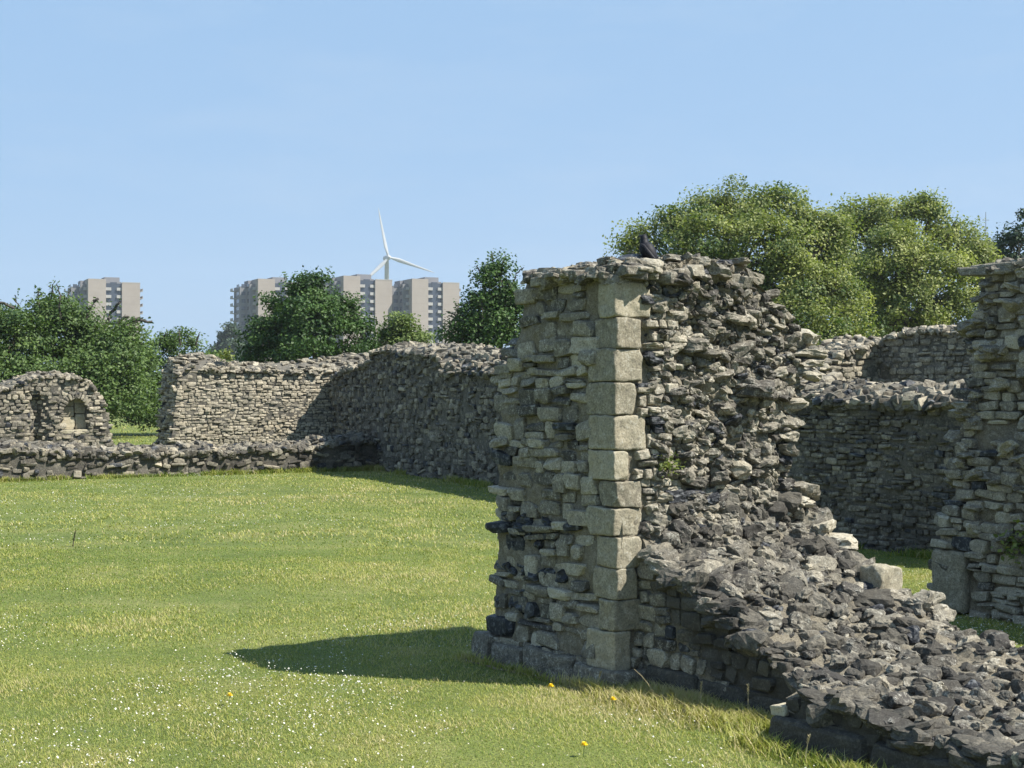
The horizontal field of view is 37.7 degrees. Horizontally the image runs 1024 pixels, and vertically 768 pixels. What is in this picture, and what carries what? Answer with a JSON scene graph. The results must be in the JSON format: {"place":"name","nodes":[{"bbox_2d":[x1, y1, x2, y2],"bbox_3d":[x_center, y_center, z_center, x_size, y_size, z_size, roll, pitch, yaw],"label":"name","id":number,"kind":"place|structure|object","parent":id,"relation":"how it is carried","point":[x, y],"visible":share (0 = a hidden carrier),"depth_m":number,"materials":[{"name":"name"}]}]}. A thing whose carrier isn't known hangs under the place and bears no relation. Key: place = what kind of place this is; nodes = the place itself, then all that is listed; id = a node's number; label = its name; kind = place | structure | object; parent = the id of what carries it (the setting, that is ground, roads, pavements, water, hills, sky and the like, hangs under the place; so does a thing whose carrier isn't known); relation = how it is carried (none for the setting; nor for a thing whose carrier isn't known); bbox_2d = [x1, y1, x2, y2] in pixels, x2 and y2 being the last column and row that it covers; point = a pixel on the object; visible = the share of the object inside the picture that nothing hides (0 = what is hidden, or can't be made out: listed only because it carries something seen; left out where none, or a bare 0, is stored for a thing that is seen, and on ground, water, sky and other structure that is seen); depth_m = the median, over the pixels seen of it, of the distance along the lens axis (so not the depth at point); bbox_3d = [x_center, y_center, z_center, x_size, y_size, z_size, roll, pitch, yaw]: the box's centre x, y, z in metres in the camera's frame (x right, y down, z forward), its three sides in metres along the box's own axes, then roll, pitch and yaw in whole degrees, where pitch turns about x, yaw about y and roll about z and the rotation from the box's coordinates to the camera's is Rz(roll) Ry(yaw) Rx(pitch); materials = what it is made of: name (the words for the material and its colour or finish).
{"place":"outdoors","nodes":[
{"label":"outdoors","id":0,"kind":"place"},
{"bbox_2d":[0,404,1023,767],"bbox_3d":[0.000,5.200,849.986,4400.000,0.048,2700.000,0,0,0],"label":"ground","id":1,"kind":"structure","parent":0,"point":[222,602],"depth_m":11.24,"materials":[{"name":"green plant"}]},
{"bbox_2d":[0,280,92,382],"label":"hedge shrub","id":2,"kind":"object","parent":1,"relation":"on","point":[16,342],"visible":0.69,"depth_m":55.10,"materials":[{"name":"green plant"}]},
{"bbox_2d":[0,370,114,446],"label":"ruined wall","id":3,"kind":"structure","parent":1,"relation":"on","point":[54,406],"depth_m":34.02,"materials":[{"name":"stone"}]},
{"bbox_2d":[25,276,166,422],"bbox_3d":[-15.838,-1.035,56.236,5.600,6.162,4.944,0,0,0],"label":"hedge shrub","id":4,"kind":"object","parent":1,"relation":"on","point":[109,361],"visible":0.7,"depth_m":55.65,"materials":[{"name":"green plant"}]},
{"bbox_2d":[64,277,142,357],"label":"tower block","id":5,"kind":"structure","parent":1,"relation":"on","point":[104,290],"depth_m":555.16,"materials":[{"name":"beige concrete"}]},
{"bbox_2d":[110,282,116,328],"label":"stair window","id":6,"kind":"structure","parent":5,"relation":"in","point":[113,292],"depth_m":554.91,"materials":[{"name":"grey glass"}]},
{"bbox_2d":[109,326,234,430],"bbox_3d":[-13.983,-0.171,60.132,4.946,4.449,5.073,0,0,0],"label":"hedge shrub","id":7,"kind":"object","parent":1,"relation":"on","point":[172,341],"visible":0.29,"depth_m":59.82,"materials":[{"name":"green plant"}]},
{"bbox_2d":[0,431,378,480],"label":"ruined wall","id":8,"kind":"structure","parent":1,"relation":"on","point":[46,459],"depth_m":31.36,"materials":[{"name":"grey stone"}]},
{"bbox_2d":[205,321,251,361],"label":"tree","id":9,"kind":"object","parent":1,"relation":"on","point":[223,342],"visible":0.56,"depth_m":418.84,"materials":[{"name":"green plant"}]},
{"bbox_2d":[153,352,368,446],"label":"ruined wall","id":10,"kind":"structure","parent":1,"relation":"on","point":[212,399],"depth_m":36.12,"materials":[{"name":"grey stone"}]},
{"bbox_2d":[218,345,236,361],"bbox_3d":[-6.826,-0.712,35.953,0.464,0.443,0.362,0,0,0],"label":"wall plant","id":11,"kind":"object","parent":10,"relation":"on","point":[225,356],"depth_m":35.93,"materials":[{"name":"green plant"}]},
{"bbox_2d":[230,277,292,361],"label":"tower block","id":12,"kind":"structure","parent":1,"relation":"on","point":[245,303],"depth_m":560.02,"materials":[{"name":"beige concrete"}]},
{"bbox_2d":[279,282,284,312],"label":"stair window","id":13,"kind":"structure","parent":12,"relation":"in","point":[280,285],"depth_m":559.95,"materials":[{"name":"grey glass"}]},
{"bbox_2d":[231,265,381,362],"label":"tree","id":14,"kind":"object","parent":1,"relation":"on","point":[289,331],"visible":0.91,"depth_m":65.04,"materials":[{"name":"green plant"}]},
{"bbox_2d":[320,274,393,355],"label":"tower block","id":15,"kind":"structure","parent":1,"relation":"on","point":[377,293],"depth_m":553.30,"materials":[{"name":"beige concrete"}]},
{"bbox_2d":[364,279,369,352],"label":"stair window","id":16,"kind":"structure","parent":15,"relation":"in","point":[366,281],"depth_m":553.02,"materials":[{"name":"grey glass"}]},
{"bbox_2d":[369,208,433,279],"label":"wind turbine","id":17,"kind":"object","parent":1,"relation":"on","point":[386,258],"visible":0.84,"depth_m":1378.17,"materials":[{"name":"white metal"}]},
{"bbox_2d":[372,310,435,346],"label":"tree","id":18,"kind":"object","parent":1,"relation":"on","point":[394,331],"visible":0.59,"depth_m":67.64,"materials":[{"name":"green plant"}]},
{"bbox_2d":[328,341,508,485],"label":"ruined wall","id":19,"kind":"structure","parent":1,"relation":"on","point":[423,409],"depth_m":31.08,"materials":[{"name":"grey stone"}]},
{"bbox_2d":[392,277,460,343],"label":"tower block","id":20,"kind":"structure","parent":1,"relation":"on","point":[429,300],"depth_m":556.74,"materials":[{"name":"beige concrete"}]},
{"bbox_2d":[431,282,437,342],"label":"stair window","id":21,"kind":"structure","parent":20,"relation":"in","point":[434,284],"depth_m":557.08,"materials":[{"name":"grey glass"}]},
{"bbox_2d":[434,247,525,348],"bbox_3d":[-0.901,-1.607,58.056,4.276,7.304,3.062,0,0,0],"label":"tree","id":22,"kind":"object","parent":1,"relation":"on","point":[494,322],"visible":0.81,"depth_m":57.50,"materials":[{"name":"green plant"}]},
{"bbox_2d":[0,473,1022,767],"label":"daisies","id":23,"kind":"object","parent":1,"relation":"on","point":[292,665],"visible":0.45,"depth_m":8.91,"materials":[{"name":"white plant"}]},
{"bbox_2d":[463,657,581,689],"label":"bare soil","id":24,"kind":"structure","parent":1,"relation":"on","point":[496,668],"depth_m":9.64,"materials":[{"name":"brown soil"}]},
{"bbox_2d":[580,741,587,756],"bbox_3d":[0.354,1.796,7.350,0.042,0.086,0.041,0,0,0],"label":"dandelion","id":25,"kind":"object","parent":1,"relation":"on","point":[584,743],"visible":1,"depth_m":7.35,"materials":[{"name":"yellow plant"}]},
{"bbox_2d":[602,173,888,345],"bbox_3d":[9.652,-3.401,62.522,11.575,11.026,6.996,0,0,0],"label":"plane tree","id":26,"kind":"object","parent":1,"relation":"on","point":[792,255],"visible":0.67,"depth_m":62.19,"materials":[{"name":"green plant"}]},
{"bbox_2d":[470,252,1023,767],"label":"ruined wall","id":27,"kind":"structure","parent":1,"relation":"on","point":[726,564],"depth_m":9.08,"materials":[{"name":"stone"}]},
{"bbox_2d":[637,234,658,258],"bbox_3d":[0.863,-0.834,9.345,0.228,0.186,0.104,14,8,34],"label":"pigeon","id":28,"kind":"object","parent":27,"relation":"on","point":[647,249],"visible":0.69,"depth_m":9.32,"materials":[{"name":"grey"}]},
{"bbox_2d":[649,452,685,478],"bbox_3d":[0.941,0.495,9.072,0.233,0.174,0.168,0,0,0],"label":"wall plant","id":29,"kind":"object","parent":27,"relation":"on","point":[668,465],"depth_m":9.07,"materials":[{"name":"green plant"}]},
{"bbox_2d":[805,734,810,762],"bbox_3d":[1.416,1.748,7.176,0.030,0.154,0.020,0,0,15],"label":"grass stalk","id":30,"kind":"object","parent":1,"relation":"on","point":[809,736],"depth_m":7.17,"materials":[{"name":"plant"}]},
{"bbox_2d":[804,334,881,381],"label":"ruined wall","id":31,"kind":"structure","parent":1,"relation":"on","point":[850,358],"depth_m":21.80,"materials":[{"name":"grey stone"}]},
{"bbox_2d":[784,371,969,553],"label":"ruined wall","id":32,"kind":"structure","parent":1,"relation":"on","point":[871,459],"depth_m":16.70,"materials":[{"name":"grey stone"}]},
{"bbox_2d":[815,186,1002,337],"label":"plane tree","id":33,"kind":"object","parent":1,"relation":"on","point":[906,262],"visible":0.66,"depth_m":70.09,"materials":[{"name":"green plant"}]},
{"bbox_2d":[873,324,974,383],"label":"ruined wall","id":34,"kind":"structure","parent":1,"relation":"on","point":[940,353],"depth_m":21.25,"materials":[{"name":"grey stone"}]},
{"bbox_2d":[927,255,1023,624],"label":"ruined pier","id":35,"kind":"structure","parent":1,"relation":"on","point":[973,573],"depth_m":11.88,"materials":[{"name":"stone"}]},
{"bbox_2d":[990,519,1023,568],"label":"wall plant","id":36,"kind":"object","parent":35,"relation":"on","point":[1015,543],"depth_m":11.56,"materials":[{"name":"green plant"}]},
{"bbox_2d":[982,208,1023,259],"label":"tree","id":37,"kind":"object","parent":1,"relation":"on","point":[1014,239],"visible":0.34,"depth_m":79.79,"materials":[{"name":"green plant"}]},
{"bbox_2d":[0,0,1023,371],"label":"sky","id":38,"kind":"structure","parent":0,"point":[190,152],"materials":[{"name":"blue"}]}
]}

